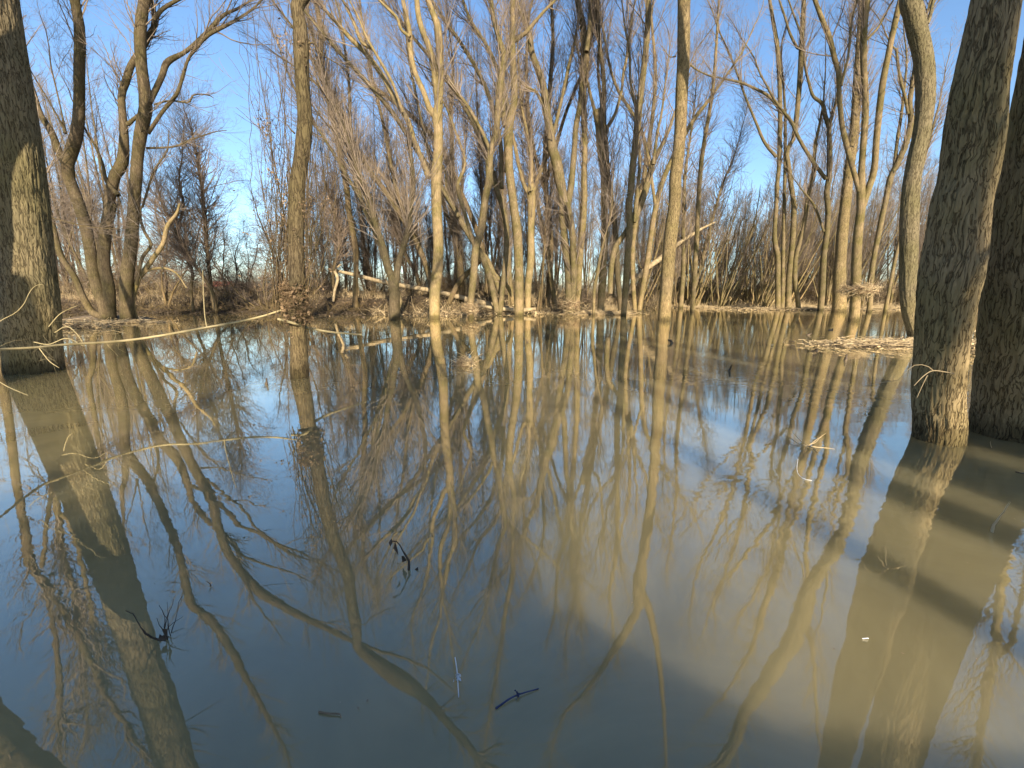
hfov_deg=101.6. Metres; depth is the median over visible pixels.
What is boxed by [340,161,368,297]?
thin straight tree
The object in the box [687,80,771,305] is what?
slender tree
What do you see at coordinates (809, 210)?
thicket tree
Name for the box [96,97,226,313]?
slender tree
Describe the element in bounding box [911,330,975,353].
debris mat
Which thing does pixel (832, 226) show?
thicket tree
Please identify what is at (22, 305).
dry twig
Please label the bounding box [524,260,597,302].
bank shrub
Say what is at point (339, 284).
bank shrub
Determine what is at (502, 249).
thin straight tree
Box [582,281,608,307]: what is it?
bank shrub
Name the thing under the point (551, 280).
slender tree
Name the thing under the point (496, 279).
bent fallen tree
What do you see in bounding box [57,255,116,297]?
bank shrub
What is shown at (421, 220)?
thin straight tree
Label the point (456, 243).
thin straight tree
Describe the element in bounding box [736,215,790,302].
thicket tree
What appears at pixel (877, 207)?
background tree
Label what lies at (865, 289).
flood nest
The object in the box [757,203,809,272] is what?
thicket tree
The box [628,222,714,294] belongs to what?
leaning pole
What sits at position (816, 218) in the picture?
thicket tree
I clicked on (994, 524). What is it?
dry twig
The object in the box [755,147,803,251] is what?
background tree
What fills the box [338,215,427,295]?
tangled tree
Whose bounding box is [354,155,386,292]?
thin straight tree
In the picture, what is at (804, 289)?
bank shrub
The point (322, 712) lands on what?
floating twig
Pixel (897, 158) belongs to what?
gnarled back tree
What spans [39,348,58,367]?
dry twig
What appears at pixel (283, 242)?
hanging vine
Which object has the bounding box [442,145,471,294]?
thin straight tree
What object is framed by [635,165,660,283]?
thin straight tree
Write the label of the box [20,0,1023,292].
sky
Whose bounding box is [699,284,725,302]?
bank shrub
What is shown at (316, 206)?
background tree
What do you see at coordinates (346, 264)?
tangled tree
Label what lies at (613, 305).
bank shrub
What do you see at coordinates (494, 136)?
curving tree
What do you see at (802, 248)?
thicket tree
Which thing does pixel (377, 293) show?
bank shrub
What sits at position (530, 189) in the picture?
salmon tree
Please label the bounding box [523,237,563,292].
tangled tree
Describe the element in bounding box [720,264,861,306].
bank shrub
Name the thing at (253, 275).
bank shrub
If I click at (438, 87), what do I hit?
tall pale tree
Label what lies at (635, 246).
thin straight tree
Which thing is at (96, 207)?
background tree
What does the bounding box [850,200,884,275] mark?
thicket tree
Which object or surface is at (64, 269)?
tangled tree
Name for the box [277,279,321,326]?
flood nest
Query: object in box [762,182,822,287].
thicket tree
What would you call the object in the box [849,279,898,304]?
bank shrub
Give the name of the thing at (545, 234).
thin straight tree
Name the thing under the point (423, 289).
fallen log
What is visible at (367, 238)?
thin straight tree
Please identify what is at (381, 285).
bank shrub
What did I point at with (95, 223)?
tangled tree
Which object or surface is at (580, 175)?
thin straight tree
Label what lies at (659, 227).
thin straight tree
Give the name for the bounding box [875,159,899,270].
thin straight tree
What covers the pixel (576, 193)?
background tree
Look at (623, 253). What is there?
thin straight tree
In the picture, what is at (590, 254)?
thin straight tree
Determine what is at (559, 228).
thin straight tree
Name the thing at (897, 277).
background tree
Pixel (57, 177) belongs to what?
background tree
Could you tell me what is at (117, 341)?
bent sapling
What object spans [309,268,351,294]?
bank shrub
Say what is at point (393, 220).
slender tree
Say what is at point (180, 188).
slender tree
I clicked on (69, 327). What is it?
dry twig
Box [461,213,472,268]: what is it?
thin straight tree
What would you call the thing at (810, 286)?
bank shrub
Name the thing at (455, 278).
bank shrub
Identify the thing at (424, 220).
background tree
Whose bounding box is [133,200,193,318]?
broken limb tree
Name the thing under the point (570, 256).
stout centre tree
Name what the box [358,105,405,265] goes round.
background tree
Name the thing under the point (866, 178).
background tree
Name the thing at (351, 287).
bank shrub
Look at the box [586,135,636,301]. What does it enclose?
thin straight tree
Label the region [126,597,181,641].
twig tangle
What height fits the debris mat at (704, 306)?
0.853 m
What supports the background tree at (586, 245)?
on the ground at (210, 305)
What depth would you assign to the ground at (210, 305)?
30.46 m
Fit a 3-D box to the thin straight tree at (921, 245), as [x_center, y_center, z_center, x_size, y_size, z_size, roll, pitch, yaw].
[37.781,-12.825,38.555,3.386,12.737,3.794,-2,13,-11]
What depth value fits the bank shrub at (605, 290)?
43.04 m
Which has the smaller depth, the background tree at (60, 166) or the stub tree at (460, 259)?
the stub tree at (460, 259)
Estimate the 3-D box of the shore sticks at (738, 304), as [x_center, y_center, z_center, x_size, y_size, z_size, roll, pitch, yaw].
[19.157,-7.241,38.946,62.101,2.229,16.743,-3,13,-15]
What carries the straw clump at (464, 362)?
on the water
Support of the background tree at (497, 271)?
on the ground at (210, 305)
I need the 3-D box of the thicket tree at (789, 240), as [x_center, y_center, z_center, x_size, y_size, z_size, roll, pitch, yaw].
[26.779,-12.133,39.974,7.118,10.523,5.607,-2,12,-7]
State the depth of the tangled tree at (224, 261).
32.06 m
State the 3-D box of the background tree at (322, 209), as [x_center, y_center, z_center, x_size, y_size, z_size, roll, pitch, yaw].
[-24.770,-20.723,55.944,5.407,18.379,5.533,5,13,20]
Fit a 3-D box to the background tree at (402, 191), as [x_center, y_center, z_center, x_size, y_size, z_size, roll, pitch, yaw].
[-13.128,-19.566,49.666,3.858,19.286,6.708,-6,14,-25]
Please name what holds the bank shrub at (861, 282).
on the ground at (210, 305)
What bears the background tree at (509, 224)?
on the ground at (210, 305)
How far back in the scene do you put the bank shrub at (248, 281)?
40.04 m
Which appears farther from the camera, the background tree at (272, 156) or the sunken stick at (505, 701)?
the background tree at (272, 156)
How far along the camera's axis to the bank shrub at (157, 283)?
35.17 m
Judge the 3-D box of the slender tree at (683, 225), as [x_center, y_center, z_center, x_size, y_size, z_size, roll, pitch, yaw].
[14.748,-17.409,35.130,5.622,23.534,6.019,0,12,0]
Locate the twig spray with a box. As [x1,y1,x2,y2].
[784,433,832,451]
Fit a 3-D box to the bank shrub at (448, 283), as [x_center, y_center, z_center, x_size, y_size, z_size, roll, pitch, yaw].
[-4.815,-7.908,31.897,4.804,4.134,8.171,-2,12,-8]
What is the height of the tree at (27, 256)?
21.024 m
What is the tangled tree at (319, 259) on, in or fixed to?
on the ground at (210, 305)
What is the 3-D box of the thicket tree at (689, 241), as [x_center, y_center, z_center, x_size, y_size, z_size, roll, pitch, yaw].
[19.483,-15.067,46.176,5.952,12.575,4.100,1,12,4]
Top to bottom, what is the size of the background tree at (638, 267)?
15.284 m
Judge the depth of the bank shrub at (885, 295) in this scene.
43.69 m
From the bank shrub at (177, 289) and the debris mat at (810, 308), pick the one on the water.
the debris mat at (810, 308)
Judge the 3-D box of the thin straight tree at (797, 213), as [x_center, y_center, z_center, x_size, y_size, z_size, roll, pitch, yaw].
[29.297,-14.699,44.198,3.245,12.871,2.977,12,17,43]
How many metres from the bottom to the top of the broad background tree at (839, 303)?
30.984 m
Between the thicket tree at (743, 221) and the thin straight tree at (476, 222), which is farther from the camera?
the thicket tree at (743, 221)
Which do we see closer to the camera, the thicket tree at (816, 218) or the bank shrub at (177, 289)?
the bank shrub at (177, 289)
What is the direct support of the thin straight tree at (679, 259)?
on the ground at (210, 305)
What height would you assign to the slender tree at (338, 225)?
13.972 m
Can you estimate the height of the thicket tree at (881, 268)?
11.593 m
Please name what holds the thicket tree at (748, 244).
on the ground at (210, 305)
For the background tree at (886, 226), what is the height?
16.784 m
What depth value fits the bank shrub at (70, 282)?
35.96 m
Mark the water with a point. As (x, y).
(610, 579)
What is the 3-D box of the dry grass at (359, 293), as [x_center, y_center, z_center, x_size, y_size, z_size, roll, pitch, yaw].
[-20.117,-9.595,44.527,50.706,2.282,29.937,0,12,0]
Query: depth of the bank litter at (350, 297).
32.82 m
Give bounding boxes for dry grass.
[61,282,564,306]
[611,294,895,303]
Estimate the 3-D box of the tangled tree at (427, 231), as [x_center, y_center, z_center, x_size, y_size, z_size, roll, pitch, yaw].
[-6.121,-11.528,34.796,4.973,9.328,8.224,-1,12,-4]
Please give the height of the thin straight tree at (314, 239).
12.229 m
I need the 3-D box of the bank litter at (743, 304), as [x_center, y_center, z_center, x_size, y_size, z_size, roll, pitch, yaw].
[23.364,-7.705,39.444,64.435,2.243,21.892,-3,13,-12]
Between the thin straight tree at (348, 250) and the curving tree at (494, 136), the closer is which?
the curving tree at (494, 136)
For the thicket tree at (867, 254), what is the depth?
37.54 m
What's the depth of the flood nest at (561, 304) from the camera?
26.64 m
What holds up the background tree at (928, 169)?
on the ground at (210, 305)
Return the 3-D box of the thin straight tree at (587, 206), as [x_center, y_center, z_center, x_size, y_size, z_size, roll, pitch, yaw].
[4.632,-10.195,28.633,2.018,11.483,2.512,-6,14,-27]
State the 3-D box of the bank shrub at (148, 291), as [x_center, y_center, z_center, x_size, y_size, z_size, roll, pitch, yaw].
[-29.099,-8.237,33.602,9.537,4.825,5.607,-11,17,-42]
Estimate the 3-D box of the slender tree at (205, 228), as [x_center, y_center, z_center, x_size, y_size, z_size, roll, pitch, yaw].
[-20.756,-12.608,27.622,5.711,16.925,6.381,5,13,22]
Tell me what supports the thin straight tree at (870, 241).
on the ground at (210, 305)
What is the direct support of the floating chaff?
on the water
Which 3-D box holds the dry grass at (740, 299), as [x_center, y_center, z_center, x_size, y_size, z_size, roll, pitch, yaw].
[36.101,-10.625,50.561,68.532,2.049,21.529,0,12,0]
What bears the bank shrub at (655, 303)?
on the ground at (210, 305)
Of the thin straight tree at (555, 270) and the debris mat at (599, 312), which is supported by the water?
the debris mat at (599, 312)
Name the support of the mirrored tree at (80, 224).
on the ground at (210, 305)
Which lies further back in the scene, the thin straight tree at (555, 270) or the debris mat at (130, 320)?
the thin straight tree at (555, 270)
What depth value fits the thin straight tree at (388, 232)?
42.12 m
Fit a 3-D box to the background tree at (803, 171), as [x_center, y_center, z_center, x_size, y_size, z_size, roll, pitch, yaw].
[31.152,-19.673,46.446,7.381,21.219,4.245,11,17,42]
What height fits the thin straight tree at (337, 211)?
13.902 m
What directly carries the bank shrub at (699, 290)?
on the ground at (210, 305)
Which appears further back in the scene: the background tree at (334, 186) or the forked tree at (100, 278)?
the background tree at (334, 186)
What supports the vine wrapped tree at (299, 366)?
on the ground at (210, 305)
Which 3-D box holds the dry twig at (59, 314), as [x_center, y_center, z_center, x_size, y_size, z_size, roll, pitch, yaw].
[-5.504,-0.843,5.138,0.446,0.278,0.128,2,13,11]
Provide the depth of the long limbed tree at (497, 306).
25.12 m
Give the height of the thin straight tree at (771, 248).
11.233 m
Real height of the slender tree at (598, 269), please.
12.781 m
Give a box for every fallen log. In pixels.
[328,264,513,307]
[477,305,535,311]
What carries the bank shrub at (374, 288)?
on the ground at (210, 305)
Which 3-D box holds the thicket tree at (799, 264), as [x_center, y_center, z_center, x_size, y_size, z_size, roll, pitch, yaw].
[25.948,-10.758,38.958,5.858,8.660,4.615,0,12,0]
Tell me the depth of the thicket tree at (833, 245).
42.28 m
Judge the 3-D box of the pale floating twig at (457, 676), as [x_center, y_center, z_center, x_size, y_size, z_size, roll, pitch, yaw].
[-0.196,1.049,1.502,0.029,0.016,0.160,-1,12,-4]
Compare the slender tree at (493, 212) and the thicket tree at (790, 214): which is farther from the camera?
the thicket tree at (790, 214)
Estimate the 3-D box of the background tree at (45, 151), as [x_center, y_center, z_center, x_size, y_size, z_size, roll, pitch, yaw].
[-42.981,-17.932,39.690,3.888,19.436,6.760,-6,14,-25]
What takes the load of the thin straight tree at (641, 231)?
on the ground at (210, 305)
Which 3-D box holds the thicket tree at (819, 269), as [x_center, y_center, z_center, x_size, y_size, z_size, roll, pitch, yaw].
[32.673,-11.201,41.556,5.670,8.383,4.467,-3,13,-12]
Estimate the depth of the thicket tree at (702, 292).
38.41 m
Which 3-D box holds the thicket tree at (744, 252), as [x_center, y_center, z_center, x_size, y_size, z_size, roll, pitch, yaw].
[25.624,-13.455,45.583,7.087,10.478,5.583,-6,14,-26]
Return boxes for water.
[0,307,1023,767]
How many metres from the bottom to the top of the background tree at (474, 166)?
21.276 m
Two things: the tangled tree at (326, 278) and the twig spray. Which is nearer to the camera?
the twig spray
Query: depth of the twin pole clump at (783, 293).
31.02 m
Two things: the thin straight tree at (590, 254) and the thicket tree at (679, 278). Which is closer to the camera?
the thin straight tree at (590, 254)
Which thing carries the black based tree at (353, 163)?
on the ground at (210, 305)
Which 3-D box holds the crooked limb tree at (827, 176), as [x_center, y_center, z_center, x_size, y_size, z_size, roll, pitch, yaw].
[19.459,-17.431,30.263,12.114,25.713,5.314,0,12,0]
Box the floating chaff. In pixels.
[9,316,986,711]
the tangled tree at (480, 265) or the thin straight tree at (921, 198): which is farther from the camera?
the thin straight tree at (921, 198)
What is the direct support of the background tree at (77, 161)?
on the ground at (210, 305)
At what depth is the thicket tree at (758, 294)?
38.68 m
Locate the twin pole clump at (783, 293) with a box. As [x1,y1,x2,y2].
[696,0,844,309]
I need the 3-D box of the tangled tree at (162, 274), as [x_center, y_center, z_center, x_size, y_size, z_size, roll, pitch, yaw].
[-24.468,-10.935,30.213,10.509,11.919,6.355,4,13,18]
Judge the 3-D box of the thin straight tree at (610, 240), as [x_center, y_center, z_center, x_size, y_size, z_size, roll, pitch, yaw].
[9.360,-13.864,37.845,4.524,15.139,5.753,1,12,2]
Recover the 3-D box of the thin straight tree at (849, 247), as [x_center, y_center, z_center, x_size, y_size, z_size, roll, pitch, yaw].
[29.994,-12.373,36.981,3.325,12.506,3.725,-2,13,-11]
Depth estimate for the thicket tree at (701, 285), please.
39.25 m
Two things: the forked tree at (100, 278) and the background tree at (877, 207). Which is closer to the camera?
the forked tree at (100, 278)
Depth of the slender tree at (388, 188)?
28.39 m
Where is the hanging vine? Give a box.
[225,0,357,337]
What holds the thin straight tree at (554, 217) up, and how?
on the ground at (210, 305)
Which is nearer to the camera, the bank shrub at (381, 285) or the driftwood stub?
the driftwood stub
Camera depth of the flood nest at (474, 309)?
22.36 m
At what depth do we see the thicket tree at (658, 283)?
39.05 m
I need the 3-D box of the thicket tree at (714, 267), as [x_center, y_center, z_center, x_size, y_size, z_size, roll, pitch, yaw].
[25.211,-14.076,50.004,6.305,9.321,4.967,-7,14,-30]
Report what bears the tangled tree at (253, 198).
on the ground at (210, 305)
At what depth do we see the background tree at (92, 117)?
31.99 m
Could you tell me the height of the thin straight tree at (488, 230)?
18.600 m
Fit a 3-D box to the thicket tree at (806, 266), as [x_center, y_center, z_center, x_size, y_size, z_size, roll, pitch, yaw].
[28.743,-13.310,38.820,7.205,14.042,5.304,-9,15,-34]
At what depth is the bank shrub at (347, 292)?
33.42 m
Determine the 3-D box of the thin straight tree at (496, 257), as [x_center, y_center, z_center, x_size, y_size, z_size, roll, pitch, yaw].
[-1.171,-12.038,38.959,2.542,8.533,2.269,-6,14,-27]
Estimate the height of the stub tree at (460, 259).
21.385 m
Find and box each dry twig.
[0,284,42,321]
[34,338,82,345]
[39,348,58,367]
[48,304,80,326]
[52,325,84,345]
[863,363,954,396]
[990,502,1009,532]
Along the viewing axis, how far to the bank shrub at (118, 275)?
32.14 m
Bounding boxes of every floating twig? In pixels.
[318,711,340,717]
[453,657,460,697]
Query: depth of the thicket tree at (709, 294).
39.91 m
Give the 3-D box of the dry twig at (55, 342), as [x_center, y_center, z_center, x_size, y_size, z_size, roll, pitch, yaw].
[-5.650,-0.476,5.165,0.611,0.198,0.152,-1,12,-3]
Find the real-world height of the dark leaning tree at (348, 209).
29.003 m
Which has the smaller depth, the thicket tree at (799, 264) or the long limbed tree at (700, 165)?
the long limbed tree at (700, 165)
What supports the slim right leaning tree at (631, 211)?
on the ground at (210, 305)
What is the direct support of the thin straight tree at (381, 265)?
on the ground at (210, 305)
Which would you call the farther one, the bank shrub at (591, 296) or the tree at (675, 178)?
the bank shrub at (591, 296)
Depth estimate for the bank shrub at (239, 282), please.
36.61 m
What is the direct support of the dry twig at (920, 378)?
attached to the thick right tree at (952, 270)
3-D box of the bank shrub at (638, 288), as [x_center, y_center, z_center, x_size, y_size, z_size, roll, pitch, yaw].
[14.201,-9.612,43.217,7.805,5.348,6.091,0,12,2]
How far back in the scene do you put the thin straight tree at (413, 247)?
45.06 m
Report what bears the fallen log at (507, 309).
on the ground at (210, 305)
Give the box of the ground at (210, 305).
[61,293,895,319]
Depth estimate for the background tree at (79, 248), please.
39.94 m
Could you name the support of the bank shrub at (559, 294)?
on the ground at (210, 305)
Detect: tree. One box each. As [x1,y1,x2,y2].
[0,0,65,374]
[20,0,316,320]
[31,26,130,293]
[31,60,90,288]
[35,74,123,241]
[36,90,83,269]
[37,82,104,298]
[43,109,78,270]
[47,168,162,283]
[49,182,200,296]
[55,193,100,294]
[56,122,86,288]
[57,168,126,262]
[59,174,153,272]
[67,56,145,289]
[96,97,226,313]
[113,147,246,307]
[115,215,198,293]
[123,77,225,311]
[132,41,257,309]
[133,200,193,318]
[148,216,259,297]
[195,0,434,378]
[208,0,447,319]
[216,212,267,287]
[235,168,350,285]
[242,76,317,283]
[242,137,293,276]
[244,0,404,309]
[249,172,369,298]
[257,0,483,305]
[269,212,352,294]
[279,137,343,293]
[283,97,386,297]
[287,0,358,310]
[288,77,444,295]
[289,0,485,318]
[289,0,528,314]
[292,141,334,295]
[307,148,333,295]
[312,161,340,277]
[316,118,347,287]
[326,97,378,292]
[326,153,344,273]
[328,206,390,293]
[336,73,392,295]
[337,167,391,288]
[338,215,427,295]
[339,197,352,289]
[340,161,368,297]
[349,57,429,293]
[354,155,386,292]
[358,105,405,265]
[360,0,544,317]
[361,0,479,302]
[364,132,384,290]
[380,208,453,295]
[383,155,395,262]
[384,89,417,283]
[385,129,418,277]
[390,126,428,274]
[397,169,419,275]
[399,88,512,313]
[401,140,432,285]
[401,183,459,287]
[405,163,448,269]
[419,59,543,306]
[429,102,481,303]
[430,56,485,290]
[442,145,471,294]
[442,169,465,291]
[443,212,513,292]
[461,12,525,291]
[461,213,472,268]
[462,25,504,298]
[463,0,575,315]
[467,72,507,288]
[468,156,540,290]
[469,178,489,282]
[473,0,595,312]
[479,1,581,310]
[485,0,602,313]
[489,226,502,272]
[491,147,513,305]
[493,183,513,277]
[508,0,613,307]
[513,80,537,261]
[518,180,527,268]
[519,101,564,290]
[522,226,537,274]
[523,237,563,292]
[527,31,573,312]
[533,0,654,311]
[536,139,569,281]
[549,179,563,286]
[553,103,588,281]
[553,146,568,294]
[563,0,612,313]
[564,151,595,253]
[565,106,626,295]
[568,145,593,266]
[573,130,595,238]
[574,0,632,310]
[578,106,652,314]
[583,166,600,298]
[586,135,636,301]
[587,0,737,315]
[588,218,600,280]
[593,0,780,312]
[594,164,624,303]
[598,165,628,296]
[611,0,762,320]
[615,111,663,281]
[617,142,681,305]
[620,186,643,305]
[620,196,633,286]
[623,163,706,305]
[625,158,663,283]
[634,194,652,264]
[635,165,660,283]
[637,225,693,305]
[652,155,670,277]
[657,25,720,307]
[657,155,716,303]
[660,174,696,297]
[660,174,737,302]
[663,140,693,306]
[675,175,718,304]
[678,186,756,305]
[684,159,750,300]
[685,191,705,295]
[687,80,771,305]
[687,204,755,304]
[700,180,788,306]
[701,0,875,310]
[703,231,735,293]
[706,163,782,301]
[707,188,787,304]
[708,210,772,302]
[715,188,758,276]
[718,209,781,305]
[728,188,770,287]
[735,182,822,305]
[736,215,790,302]
[741,180,836,307]
[745,196,803,301]
[753,199,787,287]
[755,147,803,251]
[757,202,824,304]
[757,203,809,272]
[761,219,820,303]
[762,107,841,237]
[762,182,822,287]
[771,163,825,286]
[777,0,902,320]
[778,180,807,269]
[779,139,821,263]
[785,162,868,304]
[792,188,838,287]
[793,136,818,270]
[797,175,854,305]
[798,207,852,299]
[800,209,819,284]
[802,155,896,298]
[804,123,836,280]
[804,197,839,277]
[811,151,832,215]
[813,232,870,302]
[814,172,877,303]
[817,108,857,241]
[822,0,908,311]
[823,161,869,244]
[827,155,933,303]
[831,164,882,283]
[832,131,894,249]
[841,0,964,312]
[847,168,902,279]
[848,131,905,307]
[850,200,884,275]
[861,195,925,300]
[873,181,896,281]
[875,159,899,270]
[875,199,897,284]
[879,158,932,304]
[886,161,937,281]
[893,155,938,301]
[899,0,935,336]
[911,0,1022,446]
[918,175,936,268]
[919,152,937,248]
[968,40,1023,443]
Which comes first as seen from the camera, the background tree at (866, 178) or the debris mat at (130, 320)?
the debris mat at (130, 320)
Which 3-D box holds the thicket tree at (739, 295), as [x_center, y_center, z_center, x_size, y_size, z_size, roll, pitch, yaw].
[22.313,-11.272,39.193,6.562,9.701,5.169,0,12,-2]
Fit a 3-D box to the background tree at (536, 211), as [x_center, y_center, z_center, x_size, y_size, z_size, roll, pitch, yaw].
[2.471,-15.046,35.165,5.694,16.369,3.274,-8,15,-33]
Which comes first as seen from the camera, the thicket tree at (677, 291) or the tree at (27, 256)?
the tree at (27, 256)
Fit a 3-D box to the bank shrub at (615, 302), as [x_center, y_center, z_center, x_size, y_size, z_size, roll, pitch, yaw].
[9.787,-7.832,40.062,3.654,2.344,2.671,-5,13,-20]
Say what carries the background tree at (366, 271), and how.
on the ground at (210, 305)
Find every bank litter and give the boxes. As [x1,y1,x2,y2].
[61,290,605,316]
[62,292,882,303]
[409,293,899,316]
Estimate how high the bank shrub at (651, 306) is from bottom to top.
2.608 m
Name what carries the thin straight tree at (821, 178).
on the ground at (210, 305)
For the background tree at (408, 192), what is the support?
on the ground at (210, 305)
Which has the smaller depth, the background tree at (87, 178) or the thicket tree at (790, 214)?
the background tree at (87, 178)
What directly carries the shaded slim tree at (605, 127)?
on the ground at (210, 305)
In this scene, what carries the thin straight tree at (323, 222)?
on the ground at (210, 305)
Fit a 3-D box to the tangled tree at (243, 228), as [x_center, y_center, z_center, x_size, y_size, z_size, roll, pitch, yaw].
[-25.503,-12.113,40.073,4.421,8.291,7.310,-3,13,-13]
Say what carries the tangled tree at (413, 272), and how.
on the ground at (210, 305)
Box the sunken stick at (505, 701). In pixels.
[495,688,538,708]
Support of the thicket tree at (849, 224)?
on the ground at (210, 305)
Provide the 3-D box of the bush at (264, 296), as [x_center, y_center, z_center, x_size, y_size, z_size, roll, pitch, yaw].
[-18.838,-8.658,30.566,6.723,7.926,6.381,-2,12,-7]
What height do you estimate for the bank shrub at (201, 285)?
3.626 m
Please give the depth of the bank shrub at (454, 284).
30.87 m
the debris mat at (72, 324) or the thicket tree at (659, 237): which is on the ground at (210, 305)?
the thicket tree at (659, 237)
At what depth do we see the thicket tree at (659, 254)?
38.84 m
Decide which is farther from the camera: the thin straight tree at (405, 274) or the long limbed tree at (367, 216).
the thin straight tree at (405, 274)
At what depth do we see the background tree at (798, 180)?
44.02 m
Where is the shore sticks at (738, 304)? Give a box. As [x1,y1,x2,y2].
[358,296,899,315]
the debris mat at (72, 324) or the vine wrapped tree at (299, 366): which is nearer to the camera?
the vine wrapped tree at (299, 366)
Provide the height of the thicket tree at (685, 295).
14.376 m
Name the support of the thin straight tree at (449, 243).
on the ground at (210, 305)
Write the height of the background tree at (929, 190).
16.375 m
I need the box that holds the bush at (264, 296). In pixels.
[196,213,287,310]
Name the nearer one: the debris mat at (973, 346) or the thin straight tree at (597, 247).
the debris mat at (973, 346)
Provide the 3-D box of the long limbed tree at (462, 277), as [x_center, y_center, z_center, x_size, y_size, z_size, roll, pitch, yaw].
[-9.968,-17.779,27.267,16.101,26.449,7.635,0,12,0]
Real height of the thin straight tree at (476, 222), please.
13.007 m
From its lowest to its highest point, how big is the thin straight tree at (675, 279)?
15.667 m
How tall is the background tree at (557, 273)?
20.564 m
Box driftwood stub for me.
[389,539,417,570]
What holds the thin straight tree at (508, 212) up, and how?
on the ground at (210, 305)
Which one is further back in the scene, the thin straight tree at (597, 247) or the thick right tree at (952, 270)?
the thin straight tree at (597, 247)
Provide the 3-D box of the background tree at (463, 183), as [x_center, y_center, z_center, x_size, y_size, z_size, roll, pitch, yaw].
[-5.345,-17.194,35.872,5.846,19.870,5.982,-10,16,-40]
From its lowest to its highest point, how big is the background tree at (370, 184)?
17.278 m
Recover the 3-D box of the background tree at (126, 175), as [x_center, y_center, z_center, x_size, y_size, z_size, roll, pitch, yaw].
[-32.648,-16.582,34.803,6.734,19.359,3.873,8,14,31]
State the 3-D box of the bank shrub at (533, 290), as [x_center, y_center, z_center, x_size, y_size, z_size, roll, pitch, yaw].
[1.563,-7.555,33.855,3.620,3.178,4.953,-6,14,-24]
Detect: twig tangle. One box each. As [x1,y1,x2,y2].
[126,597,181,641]
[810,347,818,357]
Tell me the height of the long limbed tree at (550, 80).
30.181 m
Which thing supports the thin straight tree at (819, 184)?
on the ground at (210, 305)
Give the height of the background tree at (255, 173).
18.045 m
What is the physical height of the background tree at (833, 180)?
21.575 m
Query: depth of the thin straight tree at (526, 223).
31.28 m
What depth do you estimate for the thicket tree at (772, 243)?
43.70 m
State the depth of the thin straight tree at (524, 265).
36.40 m
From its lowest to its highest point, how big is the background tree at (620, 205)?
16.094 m
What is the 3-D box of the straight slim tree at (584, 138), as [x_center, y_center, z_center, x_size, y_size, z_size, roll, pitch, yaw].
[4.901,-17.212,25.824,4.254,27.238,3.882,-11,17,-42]
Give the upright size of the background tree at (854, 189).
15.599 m
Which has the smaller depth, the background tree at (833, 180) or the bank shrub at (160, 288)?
the bank shrub at (160, 288)
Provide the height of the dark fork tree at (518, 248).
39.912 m
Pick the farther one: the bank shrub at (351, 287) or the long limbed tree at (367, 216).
the bank shrub at (351, 287)
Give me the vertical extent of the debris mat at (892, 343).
0.649 m
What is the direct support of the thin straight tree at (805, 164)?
on the ground at (210, 305)
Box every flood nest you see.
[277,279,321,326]
[458,299,484,317]
[551,294,584,311]
[838,276,888,300]
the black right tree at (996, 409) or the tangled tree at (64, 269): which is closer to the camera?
the black right tree at (996, 409)
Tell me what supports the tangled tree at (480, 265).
on the ground at (210, 305)
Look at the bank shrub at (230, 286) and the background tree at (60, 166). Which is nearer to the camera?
the bank shrub at (230, 286)
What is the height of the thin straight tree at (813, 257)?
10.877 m
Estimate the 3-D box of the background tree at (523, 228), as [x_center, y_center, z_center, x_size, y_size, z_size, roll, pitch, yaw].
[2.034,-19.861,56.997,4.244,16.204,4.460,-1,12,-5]
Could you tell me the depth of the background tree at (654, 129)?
43.90 m
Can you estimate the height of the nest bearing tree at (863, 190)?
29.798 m
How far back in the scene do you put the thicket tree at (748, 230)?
50.46 m
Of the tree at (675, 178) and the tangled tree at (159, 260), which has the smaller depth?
the tree at (675, 178)
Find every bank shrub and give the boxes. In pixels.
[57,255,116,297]
[58,263,86,293]
[64,258,222,299]
[79,263,168,298]
[136,276,196,297]
[139,269,202,298]
[141,267,188,297]
[174,271,229,293]
[183,267,277,297]
[214,266,268,293]
[221,270,265,296]
[237,265,275,292]
[306,269,363,296]
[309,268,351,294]
[327,268,387,295]
[329,284,366,296]
[350,275,400,297]
[359,265,400,297]
[366,287,388,298]
[401,273,426,294]
[419,255,470,295]
[441,263,478,292]
[441,272,483,294]
[513,273,546,302]
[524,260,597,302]
[533,276,564,299]
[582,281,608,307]
[582,282,613,306]
[587,275,621,299]
[596,295,631,308]
[605,292,616,307]
[611,271,677,308]
[615,266,680,303]
[628,298,684,308]
[652,274,726,301]
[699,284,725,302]
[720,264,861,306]
[757,267,832,302]
[771,279,815,303]
[815,256,895,304]
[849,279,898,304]
[850,269,898,304]
[874,278,897,301]
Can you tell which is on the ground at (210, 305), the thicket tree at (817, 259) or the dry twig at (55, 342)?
the thicket tree at (817, 259)
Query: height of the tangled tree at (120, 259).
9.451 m
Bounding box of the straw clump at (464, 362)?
[448,350,482,367]
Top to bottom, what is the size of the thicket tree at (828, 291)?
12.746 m
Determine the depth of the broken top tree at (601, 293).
25.24 m
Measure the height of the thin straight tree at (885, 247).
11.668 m
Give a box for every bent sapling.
[0,270,280,371]
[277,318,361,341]
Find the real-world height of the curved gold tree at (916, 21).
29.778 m
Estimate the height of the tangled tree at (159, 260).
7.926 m
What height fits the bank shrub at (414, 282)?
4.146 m
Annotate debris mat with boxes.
[62,314,122,328]
[92,317,175,323]
[554,307,656,314]
[644,304,795,307]
[681,304,899,310]
[757,334,974,349]
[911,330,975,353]

